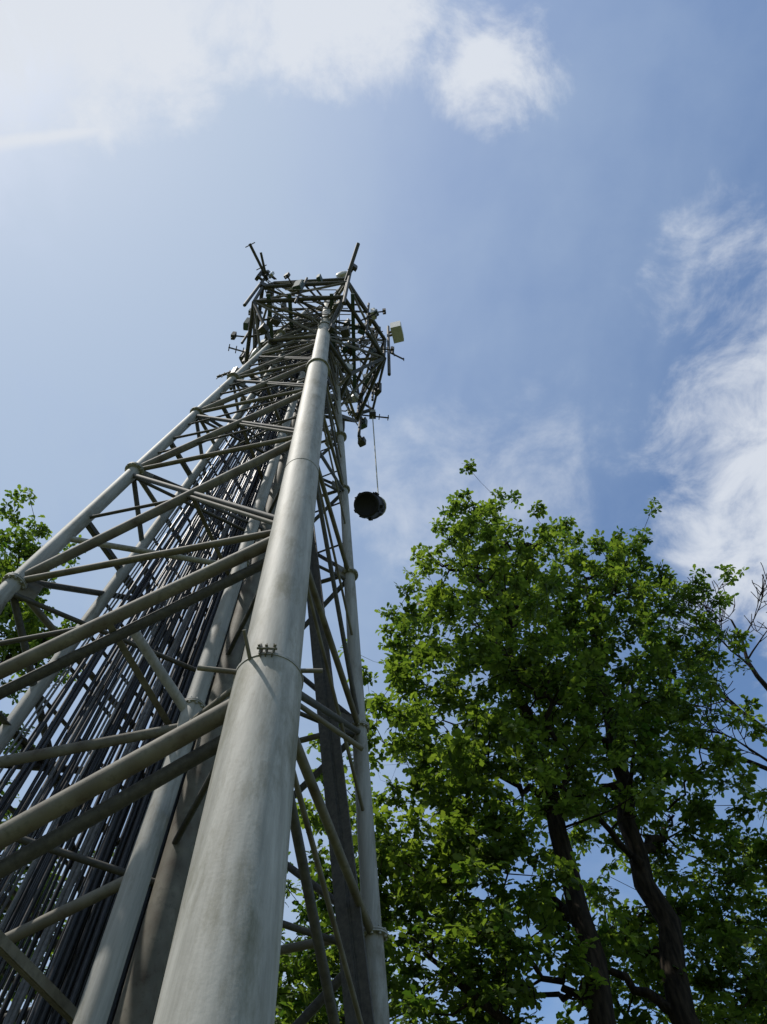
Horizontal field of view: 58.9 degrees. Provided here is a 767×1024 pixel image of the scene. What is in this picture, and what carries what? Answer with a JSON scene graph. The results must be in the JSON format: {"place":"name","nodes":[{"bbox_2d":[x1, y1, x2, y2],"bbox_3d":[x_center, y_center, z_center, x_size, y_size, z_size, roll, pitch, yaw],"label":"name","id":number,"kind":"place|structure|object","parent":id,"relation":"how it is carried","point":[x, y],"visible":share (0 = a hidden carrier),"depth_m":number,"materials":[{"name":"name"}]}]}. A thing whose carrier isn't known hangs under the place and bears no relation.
{"place":"outdoors","nodes":[
{"label":"outdoors","id":0,"kind":"place"},
{"bbox_2d":[0,0,766,1023],"label":"sky","id":1,"kind":"structure","parent":0,"point":[559,207],"materials":[{"name":"blue"}]},
{"label":"ground","id":2,"kind":"structure","parent":0,"visible":0},
{"bbox_2d":[0,484,115,1023],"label":"oak tree","id":3,"kind":"object","parent":2,"relation":"on","point":[28,549],"visible":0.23,"depth_m":14.49,"materials":[{"name":"green plant"}]},
{"bbox_2d":[0,242,403,1023],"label":"lattice tower","id":4,"kind":"structure","parent":2,"relation":"on","point":[174,914],"depth_m":6.29,"materials":[{"name":"metal"}]},
{"bbox_2d":[354,337,385,520],"bbox_3d":[-0.645,-2.538,18.361,0.678,8.172,2.794,-23,-63,13],"label":"rigging bag","id":5,"kind":"object","parent":4,"relation":"hanging from","point":[369,506],"visible":0.98,"depth_m":15.25,"materials":[{"name":"black fabric"}]},
{"bbox_2d":[274,928,455,1023],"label":"field maple tree","id":6,"kind":"object","parent":2,"relation":"on","point":[403,1019],"depth_m":12.26,"materials":[{"name":"green plant"}]},
{"bbox_2d":[275,458,669,1023],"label":"oak tree","id":7,"kind":"object","parent":2,"relation":"on","point":[460,852],"visible":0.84,"depth_m":11.09,"materials":[{"name":"green plant"}]},
{"bbox_2d":[487,497,766,1023],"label":"oak tree","id":8,"kind":"object","parent":2,"relation":"on","point":[658,960],"visible":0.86,"depth_m":12.85,"materials":[{"name":"green plant"}]},
{"bbox_2d":[536,562,766,770],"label":"bare tree","id":9,"kind":"object","parent":2,"relation":"on","point":[759,678],"visible":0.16,"depth_m":17.74,"materials":[{"name":"brown plant"}]},
{"bbox_2d":[667,790,766,1023],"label":"field maple tree","id":10,"kind":"object","parent":2,"relation":"on","point":[745,857],"visible":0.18,"depth_m":13.99,"materials":[{"name":"green plant"}]}
]}

